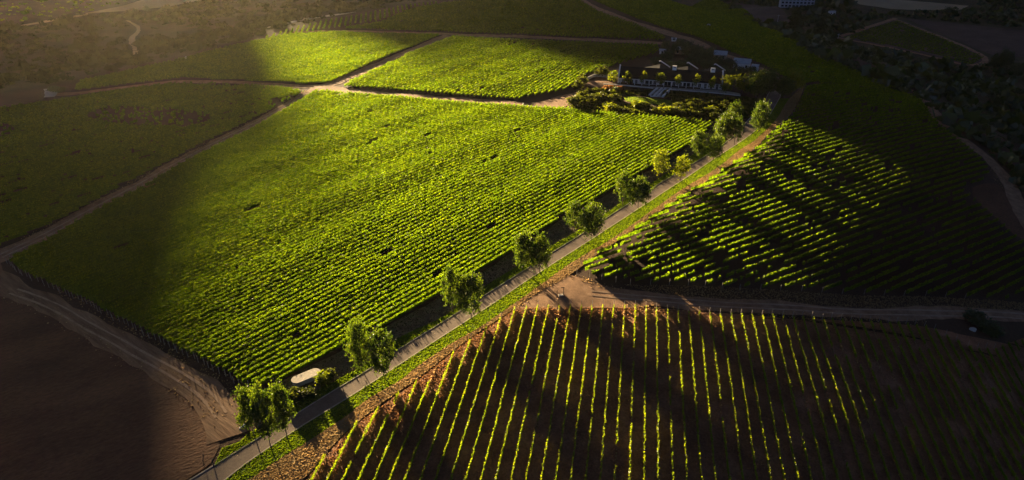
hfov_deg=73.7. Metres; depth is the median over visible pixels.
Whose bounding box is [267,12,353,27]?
path
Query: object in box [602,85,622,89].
red planting
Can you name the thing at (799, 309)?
wheel track
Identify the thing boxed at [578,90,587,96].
shrub
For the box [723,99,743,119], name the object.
tree
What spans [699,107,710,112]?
shrub
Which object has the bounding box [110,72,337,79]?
vine row
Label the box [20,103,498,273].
vine row
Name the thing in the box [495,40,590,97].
vine row
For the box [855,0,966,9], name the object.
stubble field
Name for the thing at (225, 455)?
verge
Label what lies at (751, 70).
tree
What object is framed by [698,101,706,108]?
shrub
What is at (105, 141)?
vine row
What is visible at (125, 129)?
vine row
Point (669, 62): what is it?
tree
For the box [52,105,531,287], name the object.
vine row
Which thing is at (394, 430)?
vine row
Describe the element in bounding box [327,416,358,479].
vine row
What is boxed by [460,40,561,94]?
vine row
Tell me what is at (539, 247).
tree
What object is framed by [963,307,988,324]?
shrub
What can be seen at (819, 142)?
vine row
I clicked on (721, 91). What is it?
terrace
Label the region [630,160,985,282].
vine row
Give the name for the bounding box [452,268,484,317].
tree
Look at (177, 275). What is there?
vine row
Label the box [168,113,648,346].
vine row
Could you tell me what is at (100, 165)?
vine row
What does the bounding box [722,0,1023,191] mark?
woodland
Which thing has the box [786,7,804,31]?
tree
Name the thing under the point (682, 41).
tree
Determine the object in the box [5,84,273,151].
vine row
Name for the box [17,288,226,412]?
wheel track
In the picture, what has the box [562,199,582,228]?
tree
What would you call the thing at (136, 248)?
vine row
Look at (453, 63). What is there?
vine row
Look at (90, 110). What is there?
vine row
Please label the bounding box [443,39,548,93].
vine row
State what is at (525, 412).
vine row
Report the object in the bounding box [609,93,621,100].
shrub
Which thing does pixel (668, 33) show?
dirt track
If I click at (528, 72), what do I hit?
vine row
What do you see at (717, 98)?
shrub
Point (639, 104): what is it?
shrub
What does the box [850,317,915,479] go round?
vine row
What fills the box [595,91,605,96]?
shrub
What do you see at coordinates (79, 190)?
vine row
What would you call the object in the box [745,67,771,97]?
tree
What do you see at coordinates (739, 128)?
tree
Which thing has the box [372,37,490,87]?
vine row
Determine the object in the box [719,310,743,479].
vine row
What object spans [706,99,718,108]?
shrub
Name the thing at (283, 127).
vine row
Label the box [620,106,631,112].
shrub
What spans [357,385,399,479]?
vine row
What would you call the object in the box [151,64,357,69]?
vine row
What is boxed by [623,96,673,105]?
lawn
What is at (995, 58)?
tree
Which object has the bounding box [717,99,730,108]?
shrub
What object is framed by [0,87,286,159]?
vine row
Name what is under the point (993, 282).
vine row
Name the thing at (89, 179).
vine row
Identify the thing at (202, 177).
vine row
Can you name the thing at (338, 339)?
vine row
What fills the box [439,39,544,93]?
vine row
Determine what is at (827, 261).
vine row
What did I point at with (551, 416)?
vine row
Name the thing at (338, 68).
vine row
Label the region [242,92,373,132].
vine row
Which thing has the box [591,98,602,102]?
shrub
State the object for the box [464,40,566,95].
vine row
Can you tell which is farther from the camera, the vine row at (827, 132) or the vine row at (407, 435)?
the vine row at (827, 132)
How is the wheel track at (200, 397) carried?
on the dirt track at (220, 427)
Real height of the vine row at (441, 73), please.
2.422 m
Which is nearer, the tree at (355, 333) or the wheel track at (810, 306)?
the tree at (355, 333)
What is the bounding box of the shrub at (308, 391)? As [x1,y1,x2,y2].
[301,385,315,398]
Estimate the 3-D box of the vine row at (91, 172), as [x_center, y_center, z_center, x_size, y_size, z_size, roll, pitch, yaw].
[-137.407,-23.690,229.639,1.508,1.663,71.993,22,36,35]
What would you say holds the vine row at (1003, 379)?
on the soil
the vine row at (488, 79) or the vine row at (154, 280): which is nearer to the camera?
the vine row at (154, 280)
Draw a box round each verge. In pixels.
[217,430,261,461]
[227,99,786,479]
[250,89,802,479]
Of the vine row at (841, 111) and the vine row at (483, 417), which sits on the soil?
the vine row at (483, 417)
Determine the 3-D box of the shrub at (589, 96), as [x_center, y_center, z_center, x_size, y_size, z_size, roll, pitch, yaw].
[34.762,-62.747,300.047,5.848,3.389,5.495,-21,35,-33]
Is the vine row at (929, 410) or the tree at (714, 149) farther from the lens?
the tree at (714, 149)
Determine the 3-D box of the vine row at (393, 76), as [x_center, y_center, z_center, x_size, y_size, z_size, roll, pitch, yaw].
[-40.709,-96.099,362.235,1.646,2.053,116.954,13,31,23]
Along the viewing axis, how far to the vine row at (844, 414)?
140.03 m
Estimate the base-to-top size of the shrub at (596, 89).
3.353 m
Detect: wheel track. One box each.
[0,94,304,254]
[2,99,300,256]
[9,293,216,417]
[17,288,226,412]
[591,290,1023,314]
[591,295,1023,318]
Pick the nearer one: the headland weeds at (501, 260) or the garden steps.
the headland weeds at (501, 260)
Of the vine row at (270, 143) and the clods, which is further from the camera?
the vine row at (270, 143)
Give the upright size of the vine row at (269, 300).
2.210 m
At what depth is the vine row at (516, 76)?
340.45 m
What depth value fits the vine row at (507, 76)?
342.18 m
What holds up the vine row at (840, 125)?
on the ground at (24, 92)
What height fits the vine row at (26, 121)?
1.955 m
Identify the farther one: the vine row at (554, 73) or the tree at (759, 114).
the vine row at (554, 73)
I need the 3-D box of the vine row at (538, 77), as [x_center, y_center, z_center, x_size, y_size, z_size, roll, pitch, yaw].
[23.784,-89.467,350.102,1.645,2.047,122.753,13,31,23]
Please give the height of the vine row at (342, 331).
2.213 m
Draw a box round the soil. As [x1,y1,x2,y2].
[306,307,1023,479]
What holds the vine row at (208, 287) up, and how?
on the ground at (24, 92)
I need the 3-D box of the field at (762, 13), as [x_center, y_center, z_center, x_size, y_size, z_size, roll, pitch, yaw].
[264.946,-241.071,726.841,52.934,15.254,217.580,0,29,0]
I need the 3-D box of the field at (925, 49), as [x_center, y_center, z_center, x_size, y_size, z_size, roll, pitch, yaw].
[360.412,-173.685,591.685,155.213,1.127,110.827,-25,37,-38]
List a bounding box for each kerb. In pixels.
[189,93,768,479]
[224,93,780,479]
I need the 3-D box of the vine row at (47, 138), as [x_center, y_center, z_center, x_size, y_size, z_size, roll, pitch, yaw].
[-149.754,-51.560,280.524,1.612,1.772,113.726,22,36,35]
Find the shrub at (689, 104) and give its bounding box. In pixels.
[685,101,697,108]
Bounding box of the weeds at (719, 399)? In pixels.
[310,306,1023,479]
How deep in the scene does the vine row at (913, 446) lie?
142.68 m
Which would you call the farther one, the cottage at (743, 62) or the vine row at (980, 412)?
the cottage at (743, 62)
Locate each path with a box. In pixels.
[21,14,87,25]
[44,89,57,96]
[125,20,140,54]
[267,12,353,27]
[838,19,988,65]
[839,18,897,36]
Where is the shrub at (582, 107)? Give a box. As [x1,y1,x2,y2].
[575,103,585,109]
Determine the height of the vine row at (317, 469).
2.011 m
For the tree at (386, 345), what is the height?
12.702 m
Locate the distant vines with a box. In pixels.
[0,0,1023,388]
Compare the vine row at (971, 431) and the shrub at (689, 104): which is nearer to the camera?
the vine row at (971, 431)
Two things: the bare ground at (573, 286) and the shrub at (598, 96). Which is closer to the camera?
the bare ground at (573, 286)
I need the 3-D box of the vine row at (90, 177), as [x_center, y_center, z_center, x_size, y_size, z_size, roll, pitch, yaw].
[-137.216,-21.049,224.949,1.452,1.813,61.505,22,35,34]
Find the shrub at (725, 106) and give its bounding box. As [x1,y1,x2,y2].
[719,104,730,110]
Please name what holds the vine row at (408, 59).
on the ground at (24, 92)
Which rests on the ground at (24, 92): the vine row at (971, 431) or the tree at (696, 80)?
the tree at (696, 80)
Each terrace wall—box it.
[607,84,652,88]
[671,89,740,95]
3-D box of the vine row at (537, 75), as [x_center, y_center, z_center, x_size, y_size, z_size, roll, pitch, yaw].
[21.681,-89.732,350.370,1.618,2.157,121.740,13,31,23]
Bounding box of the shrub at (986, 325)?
[973,317,1001,333]
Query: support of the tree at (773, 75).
on the ground at (24, 92)
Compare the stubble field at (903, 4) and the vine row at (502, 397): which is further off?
the stubble field at (903, 4)
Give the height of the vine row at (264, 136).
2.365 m
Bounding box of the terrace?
[619,84,739,94]
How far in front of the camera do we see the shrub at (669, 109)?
282.48 m
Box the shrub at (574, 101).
[564,95,583,107]
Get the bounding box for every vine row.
[0,83,227,137]
[0,83,252,145]
[0,84,228,138]
[0,84,235,139]
[0,84,242,141]
[0,84,246,143]
[0,84,260,147]
[0,84,264,149]
[0,85,268,151]
[0,85,281,156]
[0,87,284,158]
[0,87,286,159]
[0,87,290,161]
[0,87,292,163]
[0,89,298,165]
[0,90,298,168]
[0,90,303,169]
[0,92,298,171]
[0,96,289,173]
[0,98,288,175]
[0,103,275,177]
[0,105,273,179]
[0,107,270,181]
[0,110,266,183]
[0,113,259,184]
[0,117,251,186]
[0,120,245,188]
[0,123,238,190]
[0,127,231,193]
[0,135,213,197]
[0,139,204,200]
[0,149,185,204]
[0,153,177,206]
[0,158,170,209]
[0,161,161,211]
[0,166,153,213]
[0,171,145,215]
[0,175,135,217]
[1,83,223,134]
[1,85,278,154]
[2,84,209,132]
[3,84,197,128]
[5,84,255,145]
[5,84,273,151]
[5,101,473,263]
[6,131,222,193]
[8,81,212,128]
[9,101,469,258]
[9,101,477,264]
[10,144,194,199]
[11,102,481,266]
[12,88,294,161]
[13,102,485,268]
[14,82,215,128]
[14,102,490,271]
[15,83,194,123]
[17,82,226,130]
[18,102,494,271]
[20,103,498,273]
[24,100,466,247]
[25,103,503,274]
[28,103,506,276]
[30,103,510,279]
[36,103,514,281]
[41,104,518,281]
[42,104,523,285]
[43,100,461,239]
[47,104,527,286]
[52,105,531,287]
[54,101,456,233]
[56,105,537,290]
[58,105,541,292]
[62,99,453,227]
[64,105,546,294]
[67,105,550,295]
[71,100,448,222]
[71,106,554,298]
[77,106,560,298]
[81,106,563,300]
[84,100,444,217]
[85,106,568,302]
[89,99,442,211]
[89,107,572,305]
[93,108,576,307]
[96,108,581,310]
[99,98,437,206]
[99,108,584,313]
[105,73,332,79]
[106,109,588,312]
[109,98,435,201]
[109,109,593,316]
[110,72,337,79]
[111,109,597,320]
[115,71,339,77]
[117,109,601,321]
[120,70,341,76]
[120,98,430,195]
[122,110,605,323]
[125,69,343,75]
[126,111,608,325]
[129,68,346,74]
[131,110,613,327]
[133,67,348,73]
[134,98,427,189]
[134,111,617,330]
[137,66,350,72]
[140,112,621,330]
[141,65,352,71]
[142,97,422,185]
[142,113,626,335]
[146,64,354,70]
[147,113,629,335]
[150,97,419,179]
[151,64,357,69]
[154,63,359,68]
[154,113,635,339]
[155,96,414,176]
[159,61,361,67]
[159,113,639,341]
[163,113,643,344]
[166,96,411,172]
[168,96,407,168]
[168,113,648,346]
[173,115,652,347]
[175,95,403,164]
[175,115,657,350]
[181,115,661,354]
[186,95,400,160]
[186,116,666,355]
[191,94,395,155]
[193,116,671,357]
[196,116,676,362]
[200,94,392,151]
[203,117,680,364]
[207,117,684,367]
[209,94,388,147]
[211,118,689,370]
[218,117,694,373]
[219,94,385,143]
[223,93,382,139]
[224,118,697,375]
[229,118,702,378]
[231,94,376,136]
[232,120,705,381]
[238,120,710,385]
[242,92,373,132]
[247,123,711,385]
[260,129,706,384]
[273,217,557,384]
[309,447,326,479]
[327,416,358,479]
[341,399,380,479]
[344,36,465,85]
[348,37,469,86]
[349,35,464,81]
[352,35,473,86]
[356,37,476,86]
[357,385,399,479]
[359,37,480,87]
[363,36,484,86]
[368,38,485,87]
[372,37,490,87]
[373,380,416,479]
[374,244,515,329]
[376,37,492,88]
[380,37,496,88]
[385,38,498,88]
[388,364,437,479]
[389,38,503,89]
[394,38,505,89]
[397,38,510,89]
[401,38,513,90]
[403,345,454,479]
[405,38,517,90]
[410,38,519,90]
[414,38,524,90]
[418,38,527,91]
[419,338,471,479]
[422,39,530,91]
[427,39,533,91]
[431,39,538,92]
[434,327,486,479]
[435,39,541,92]
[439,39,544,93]
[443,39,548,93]
[448,39,552,93]
[449,312,501,479]
[451,39,555,94]
[457,40,558,94]
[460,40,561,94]
[463,307,515,479]
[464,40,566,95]
[469,40,569,95]
[473,40,573,96]
[477,41,576,96]
[480,306,526,479]
[482,41,579,96]
[487,40,584,96]
[491,40,587,97]
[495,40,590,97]
[495,300,538,479]
[500,41,594,97]
[504,42,598,97]
[509,41,602,97]
[510,306,549,479]
[513,42,605,98]
[518,42,609,98]
[525,306,559,479]
[527,42,611,96]
[535,43,616,94]
[540,42,620,93]
[540,305,570,479]
[548,42,623,92]
[554,42,627,91]
[554,302,582,479]
[566,141,691,213]
[569,300,592,479]
[583,142,965,263]
[584,299,603,479]
[585,145,969,269]
[589,149,973,276]
[595,139,960,254]
[597,304,614,479]
[604,153,977,277]
[613,303,625,479]
[615,136,955,241]
[623,156,981,277]
[628,300,635,479]
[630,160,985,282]
[633,132,953,227]
[643,301,646,479]
[647,129,949,217]
[650,165,987,284]
[655,306,659,479]
[663,126,946,207]
[666,305,674,479]
[669,171,988,284]
[675,124,941,198]
[677,305,687,479]
[688,177,983,283]
[688,309,702,479]
[689,121,938,190]
[698,306,715,479]
[705,189,964,284]
[707,118,936,179]
[709,307,731,479]
[719,116,932,171]
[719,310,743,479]
[722,192,969,285]
[730,309,757,479]
[731,113,930,164]
[739,197,975,289]
[741,310,771,479]
[742,111,929,155]
[751,310,785,479]
[753,108,928,150]
[760,203,981,289]
[761,106,927,142]
[762,311,799,479]
[765,104,924,137]
[769,101,923,134]
[771,310,811,479]
[775,100,923,127]
[780,208,987,289]
[781,97,922,123]
[782,314,825,479]
[792,312,838,479]
[801,213,992,290]
[802,313,852,479]
[811,313,865,479]
[821,218,998,292]
[822,316,877,479]
[831,313,890,479]
[841,316,903,479]
[842,224,1004,292]
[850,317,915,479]
[859,316,929,479]
[864,229,1009,292]
[869,316,941,479]
[878,316,952,479]
[884,234,1016,293]
[888,317,964,479]
[896,319,975,479]
[904,239,1023,293]
[906,318,986,479]
[915,319,997,479]
[924,322,1008,479]
[925,247,1023,295]
[934,325,1018,479]
[945,257,1023,296]
[945,331,1023,475]
[956,335,1023,460]
[965,265,1023,296]
[967,341,1023,443]
[977,344,1023,428]
[985,342,1023,416]
[994,344,1023,403]
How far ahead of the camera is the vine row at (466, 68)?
349.21 m
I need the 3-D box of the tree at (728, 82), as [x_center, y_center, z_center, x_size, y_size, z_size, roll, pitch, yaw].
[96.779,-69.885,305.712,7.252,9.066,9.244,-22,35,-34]
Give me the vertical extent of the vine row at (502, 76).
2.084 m
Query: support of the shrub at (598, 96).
on the ground at (24, 92)
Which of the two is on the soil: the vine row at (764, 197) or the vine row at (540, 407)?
the vine row at (540, 407)
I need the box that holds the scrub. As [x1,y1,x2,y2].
[0,0,415,88]
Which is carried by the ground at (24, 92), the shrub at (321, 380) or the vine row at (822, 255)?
the vine row at (822, 255)
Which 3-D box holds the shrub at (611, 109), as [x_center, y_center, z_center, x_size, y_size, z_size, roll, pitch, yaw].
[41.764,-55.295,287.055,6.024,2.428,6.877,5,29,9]
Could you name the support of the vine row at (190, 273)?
on the ground at (24, 92)
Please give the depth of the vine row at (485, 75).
342.78 m
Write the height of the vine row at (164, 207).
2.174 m
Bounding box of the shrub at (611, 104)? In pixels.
[603,102,617,111]
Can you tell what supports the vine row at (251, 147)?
on the ground at (24, 92)
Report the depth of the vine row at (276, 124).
276.75 m
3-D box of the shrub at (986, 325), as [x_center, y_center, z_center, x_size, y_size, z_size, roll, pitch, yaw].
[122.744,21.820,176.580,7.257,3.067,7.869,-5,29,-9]
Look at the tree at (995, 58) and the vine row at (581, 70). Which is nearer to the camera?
the vine row at (581, 70)
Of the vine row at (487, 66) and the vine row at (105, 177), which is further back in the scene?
the vine row at (487, 66)
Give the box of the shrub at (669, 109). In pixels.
[661,105,677,114]
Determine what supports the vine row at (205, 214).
on the ground at (24, 92)
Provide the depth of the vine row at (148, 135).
251.77 m
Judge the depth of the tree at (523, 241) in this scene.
170.06 m
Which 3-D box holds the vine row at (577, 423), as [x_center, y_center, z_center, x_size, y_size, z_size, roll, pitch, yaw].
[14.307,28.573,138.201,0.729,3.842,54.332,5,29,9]
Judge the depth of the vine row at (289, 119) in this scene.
277.26 m
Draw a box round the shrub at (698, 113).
[694,110,702,117]
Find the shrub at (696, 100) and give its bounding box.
[693,98,700,103]
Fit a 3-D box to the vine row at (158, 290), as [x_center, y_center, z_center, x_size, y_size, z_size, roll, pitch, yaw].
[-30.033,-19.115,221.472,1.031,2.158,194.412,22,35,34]
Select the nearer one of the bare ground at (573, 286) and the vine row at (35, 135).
the bare ground at (573, 286)
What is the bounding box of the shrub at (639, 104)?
[632,99,644,107]
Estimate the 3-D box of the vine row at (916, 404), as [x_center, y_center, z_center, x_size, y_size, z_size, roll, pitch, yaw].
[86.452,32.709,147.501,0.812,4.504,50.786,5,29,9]
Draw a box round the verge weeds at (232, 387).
[0,43,1008,417]
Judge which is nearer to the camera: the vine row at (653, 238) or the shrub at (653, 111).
the vine row at (653, 238)
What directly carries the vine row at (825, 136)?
on the ground at (24, 92)
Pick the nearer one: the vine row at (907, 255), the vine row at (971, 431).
the vine row at (971, 431)
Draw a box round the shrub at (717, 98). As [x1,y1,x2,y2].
[710,95,720,101]
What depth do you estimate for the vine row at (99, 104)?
290.80 m
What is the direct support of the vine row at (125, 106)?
on the ground at (24, 92)
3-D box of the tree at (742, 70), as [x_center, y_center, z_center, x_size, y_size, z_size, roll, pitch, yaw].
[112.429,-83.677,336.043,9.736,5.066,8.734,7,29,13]
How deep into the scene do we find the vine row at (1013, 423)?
153.73 m
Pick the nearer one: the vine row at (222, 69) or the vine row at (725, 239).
the vine row at (725, 239)
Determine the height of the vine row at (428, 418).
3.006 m
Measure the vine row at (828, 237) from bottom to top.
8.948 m
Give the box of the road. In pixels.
[192,77,779,479]
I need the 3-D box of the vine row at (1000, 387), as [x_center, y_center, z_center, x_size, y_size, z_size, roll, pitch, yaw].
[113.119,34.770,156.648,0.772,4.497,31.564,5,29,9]
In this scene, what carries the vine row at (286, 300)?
on the ground at (24, 92)
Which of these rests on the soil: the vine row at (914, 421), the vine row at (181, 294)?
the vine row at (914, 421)
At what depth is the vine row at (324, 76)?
334.68 m
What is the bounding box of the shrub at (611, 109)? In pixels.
[606,106,616,111]
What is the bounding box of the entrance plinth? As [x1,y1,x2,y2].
[291,368,319,386]
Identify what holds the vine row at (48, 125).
on the ground at (24, 92)
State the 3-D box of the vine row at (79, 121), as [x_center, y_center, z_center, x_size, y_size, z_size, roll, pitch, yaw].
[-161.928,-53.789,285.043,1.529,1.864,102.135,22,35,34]
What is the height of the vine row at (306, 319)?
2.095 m
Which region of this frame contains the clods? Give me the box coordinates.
[314,307,634,479]
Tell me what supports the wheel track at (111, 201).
on the dirt track at (361, 71)
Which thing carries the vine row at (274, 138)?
on the ground at (24, 92)
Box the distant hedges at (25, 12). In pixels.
[0,0,125,21]
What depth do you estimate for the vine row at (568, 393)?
134.58 m
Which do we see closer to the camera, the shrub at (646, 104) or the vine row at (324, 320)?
the vine row at (324, 320)
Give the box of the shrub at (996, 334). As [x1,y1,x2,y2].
[984,325,1008,338]
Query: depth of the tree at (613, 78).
316.56 m
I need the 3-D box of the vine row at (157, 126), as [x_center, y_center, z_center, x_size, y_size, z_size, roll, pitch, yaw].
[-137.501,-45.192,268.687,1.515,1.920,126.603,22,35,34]
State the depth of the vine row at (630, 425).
134.17 m
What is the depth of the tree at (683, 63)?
341.88 m
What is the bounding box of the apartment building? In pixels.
[778,0,814,7]
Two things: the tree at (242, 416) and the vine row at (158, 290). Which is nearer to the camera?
the tree at (242, 416)
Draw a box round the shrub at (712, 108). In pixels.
[707,105,719,113]
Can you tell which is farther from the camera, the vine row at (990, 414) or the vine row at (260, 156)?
the vine row at (260, 156)
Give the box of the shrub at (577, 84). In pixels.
[571,79,583,88]
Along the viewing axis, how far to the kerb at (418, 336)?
147.48 m
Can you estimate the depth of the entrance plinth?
135.70 m
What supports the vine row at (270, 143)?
on the ground at (24, 92)
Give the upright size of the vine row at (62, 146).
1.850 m
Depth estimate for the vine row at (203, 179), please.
230.02 m
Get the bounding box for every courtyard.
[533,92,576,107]
[588,81,613,86]
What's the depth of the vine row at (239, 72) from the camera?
338.14 m
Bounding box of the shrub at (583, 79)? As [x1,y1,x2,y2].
[578,75,588,84]
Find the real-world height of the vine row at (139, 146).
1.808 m
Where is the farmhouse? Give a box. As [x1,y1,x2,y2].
[618,60,725,89]
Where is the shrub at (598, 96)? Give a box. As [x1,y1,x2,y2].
[592,94,604,101]
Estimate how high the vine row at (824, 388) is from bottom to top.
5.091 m
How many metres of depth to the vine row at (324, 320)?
174.94 m
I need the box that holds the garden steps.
[648,87,671,96]
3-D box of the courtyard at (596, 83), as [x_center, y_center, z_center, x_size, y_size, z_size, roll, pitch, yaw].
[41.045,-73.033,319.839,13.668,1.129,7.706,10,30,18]
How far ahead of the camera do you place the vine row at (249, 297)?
184.28 m
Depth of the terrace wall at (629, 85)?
317.00 m
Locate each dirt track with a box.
[0,35,449,262]
[0,263,250,444]
[56,80,317,95]
[286,30,668,44]
[315,85,521,105]
[565,285,1023,321]
[580,0,778,74]
[911,89,1023,227]
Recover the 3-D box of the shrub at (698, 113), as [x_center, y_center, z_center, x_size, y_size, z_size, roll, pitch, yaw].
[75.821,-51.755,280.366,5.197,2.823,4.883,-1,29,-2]
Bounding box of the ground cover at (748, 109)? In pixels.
[573,87,762,120]
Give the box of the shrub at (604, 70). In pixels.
[596,64,608,77]
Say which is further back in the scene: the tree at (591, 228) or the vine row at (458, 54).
the vine row at (458, 54)
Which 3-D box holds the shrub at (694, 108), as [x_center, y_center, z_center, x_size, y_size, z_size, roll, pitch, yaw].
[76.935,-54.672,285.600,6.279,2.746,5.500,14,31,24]
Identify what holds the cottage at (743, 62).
on the ground at (24, 92)
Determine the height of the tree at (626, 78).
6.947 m
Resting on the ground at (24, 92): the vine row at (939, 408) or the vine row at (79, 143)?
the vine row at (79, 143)
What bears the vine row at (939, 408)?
on the soil
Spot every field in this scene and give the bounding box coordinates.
[0,296,219,479]
[85,0,197,13]
[735,3,789,21]
[842,19,981,66]
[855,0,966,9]
[905,18,1023,56]
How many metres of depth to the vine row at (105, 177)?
218.90 m
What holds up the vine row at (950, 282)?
on the ground at (24, 92)
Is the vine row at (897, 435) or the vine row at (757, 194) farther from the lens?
the vine row at (757, 194)
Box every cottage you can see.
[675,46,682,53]
[713,50,727,59]
[733,58,751,68]
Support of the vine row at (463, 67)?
on the ground at (24, 92)
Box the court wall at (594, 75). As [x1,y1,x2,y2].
[587,74,607,79]
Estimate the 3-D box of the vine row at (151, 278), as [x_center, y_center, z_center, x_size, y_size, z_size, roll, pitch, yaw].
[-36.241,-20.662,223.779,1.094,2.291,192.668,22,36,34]
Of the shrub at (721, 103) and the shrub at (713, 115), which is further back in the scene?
the shrub at (721, 103)
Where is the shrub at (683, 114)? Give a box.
[677,108,689,116]
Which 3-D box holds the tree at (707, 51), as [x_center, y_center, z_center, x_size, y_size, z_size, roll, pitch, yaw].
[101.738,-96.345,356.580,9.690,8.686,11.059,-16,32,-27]
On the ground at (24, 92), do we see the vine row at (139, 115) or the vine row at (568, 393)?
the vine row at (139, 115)
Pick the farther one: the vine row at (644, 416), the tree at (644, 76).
the tree at (644, 76)
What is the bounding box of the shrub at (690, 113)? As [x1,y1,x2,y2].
[685,109,693,117]
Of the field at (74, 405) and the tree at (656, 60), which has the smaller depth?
the field at (74, 405)
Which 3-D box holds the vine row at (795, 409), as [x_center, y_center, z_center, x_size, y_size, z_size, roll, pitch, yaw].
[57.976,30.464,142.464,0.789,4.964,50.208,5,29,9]
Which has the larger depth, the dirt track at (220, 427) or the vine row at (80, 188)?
the vine row at (80, 188)
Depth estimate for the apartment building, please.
729.59 m
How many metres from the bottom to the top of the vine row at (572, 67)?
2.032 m
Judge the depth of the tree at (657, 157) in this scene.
224.01 m
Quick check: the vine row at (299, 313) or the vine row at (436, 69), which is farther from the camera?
the vine row at (436, 69)
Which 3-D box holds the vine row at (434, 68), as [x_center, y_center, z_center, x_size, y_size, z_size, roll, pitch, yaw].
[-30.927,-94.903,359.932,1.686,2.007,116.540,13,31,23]
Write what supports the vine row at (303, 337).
on the ground at (24, 92)
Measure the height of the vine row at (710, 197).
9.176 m
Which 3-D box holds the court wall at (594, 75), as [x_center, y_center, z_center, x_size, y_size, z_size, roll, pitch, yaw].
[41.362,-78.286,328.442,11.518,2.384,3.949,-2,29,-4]
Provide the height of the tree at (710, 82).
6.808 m
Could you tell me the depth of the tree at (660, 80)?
313.12 m
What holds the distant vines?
on the ground at (24, 92)
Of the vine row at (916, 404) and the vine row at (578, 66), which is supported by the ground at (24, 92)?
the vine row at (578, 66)
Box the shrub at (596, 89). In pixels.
[593,87,601,93]
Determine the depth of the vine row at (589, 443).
134.82 m
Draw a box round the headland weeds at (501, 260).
[268,126,721,406]
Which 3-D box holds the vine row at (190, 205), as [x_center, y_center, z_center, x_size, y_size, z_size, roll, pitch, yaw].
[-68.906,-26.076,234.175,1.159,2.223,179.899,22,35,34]
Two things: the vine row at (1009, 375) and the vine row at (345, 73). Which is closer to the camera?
the vine row at (1009, 375)
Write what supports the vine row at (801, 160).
on the ground at (24, 92)
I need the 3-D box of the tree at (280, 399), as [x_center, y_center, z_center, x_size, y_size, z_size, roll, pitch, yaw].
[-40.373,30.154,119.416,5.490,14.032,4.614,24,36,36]
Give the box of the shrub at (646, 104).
[643,101,650,107]
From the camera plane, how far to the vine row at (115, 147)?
249.80 m
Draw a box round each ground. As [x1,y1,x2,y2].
[0,0,1023,479]
[512,272,665,311]
[972,183,1023,238]
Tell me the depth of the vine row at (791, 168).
239.17 m
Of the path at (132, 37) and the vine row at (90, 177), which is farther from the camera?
the path at (132, 37)
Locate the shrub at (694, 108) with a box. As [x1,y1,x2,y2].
[689,106,699,111]
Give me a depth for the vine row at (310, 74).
336.62 m
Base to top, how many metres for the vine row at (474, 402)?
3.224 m
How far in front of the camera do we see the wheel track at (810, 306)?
169.13 m
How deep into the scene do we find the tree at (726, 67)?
332.16 m
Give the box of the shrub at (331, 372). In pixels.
[323,367,335,380]
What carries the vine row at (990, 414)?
on the soil
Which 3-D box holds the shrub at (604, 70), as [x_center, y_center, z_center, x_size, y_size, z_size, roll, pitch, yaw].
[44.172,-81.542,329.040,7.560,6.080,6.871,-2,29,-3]
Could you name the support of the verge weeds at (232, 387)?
on the ground at (24, 92)
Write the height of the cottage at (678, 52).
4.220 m
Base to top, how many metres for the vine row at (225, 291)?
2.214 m
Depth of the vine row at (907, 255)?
196.79 m
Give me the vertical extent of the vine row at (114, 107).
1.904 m
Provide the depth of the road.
148.42 m
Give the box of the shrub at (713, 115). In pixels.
[708,111,720,118]
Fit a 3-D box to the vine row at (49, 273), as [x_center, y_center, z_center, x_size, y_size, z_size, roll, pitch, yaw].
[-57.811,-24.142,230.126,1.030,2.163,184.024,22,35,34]
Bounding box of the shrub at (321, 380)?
[313,369,331,389]
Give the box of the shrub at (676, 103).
[672,101,684,107]
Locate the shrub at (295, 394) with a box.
[286,384,306,404]
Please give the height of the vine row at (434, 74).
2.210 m
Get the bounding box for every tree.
[230,383,256,434]
[245,377,276,446]
[265,379,296,438]
[341,313,370,371]
[364,324,396,376]
[439,259,460,312]
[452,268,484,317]
[511,227,533,268]
[527,230,552,272]
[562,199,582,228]
[577,197,607,239]
[608,70,617,81]
[613,168,632,204]
[622,71,632,82]
[627,174,654,207]
[638,71,647,81]
[649,55,662,64]
[651,148,672,175]
[655,72,666,86]
[659,49,675,61]
[660,40,671,50]
[666,60,681,68]
[672,153,692,179]
[674,59,693,67]
[675,75,681,86]
[676,38,684,45]
[685,50,705,67]
[688,127,708,157]
[692,73,700,89]
[697,47,714,60]
[699,59,716,68]
[706,133,724,158]
[707,55,726,66]
[708,76,715,88]
[713,112,732,141]
[716,63,728,71]
[719,74,737,92]
[721,57,737,66]
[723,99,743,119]
[724,68,739,77]
[727,115,744,144]
[731,65,747,74]
[733,73,748,93]
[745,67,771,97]
[746,65,757,73]
[749,98,772,131]
[760,66,781,93]
[773,76,798,98]
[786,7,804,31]
[942,7,952,13]
[990,53,999,66]
[997,46,1008,66]
[1002,48,1014,68]
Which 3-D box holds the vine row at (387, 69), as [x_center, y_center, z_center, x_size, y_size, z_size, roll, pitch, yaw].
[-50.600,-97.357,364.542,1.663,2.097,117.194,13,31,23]
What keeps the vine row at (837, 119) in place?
on the ground at (24, 92)
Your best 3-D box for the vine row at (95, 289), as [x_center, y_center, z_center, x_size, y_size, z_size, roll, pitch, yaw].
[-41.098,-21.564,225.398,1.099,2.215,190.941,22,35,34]
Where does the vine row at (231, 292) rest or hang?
on the ground at (24, 92)
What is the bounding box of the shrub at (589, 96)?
[584,93,594,99]
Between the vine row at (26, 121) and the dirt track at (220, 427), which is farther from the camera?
the vine row at (26, 121)
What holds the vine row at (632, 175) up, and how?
on the ground at (24, 92)
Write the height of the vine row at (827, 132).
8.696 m
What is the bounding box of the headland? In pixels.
[263,125,721,421]
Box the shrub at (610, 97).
[605,95,616,100]
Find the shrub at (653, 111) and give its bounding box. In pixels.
[649,108,658,114]
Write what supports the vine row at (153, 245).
on the ground at (24, 92)

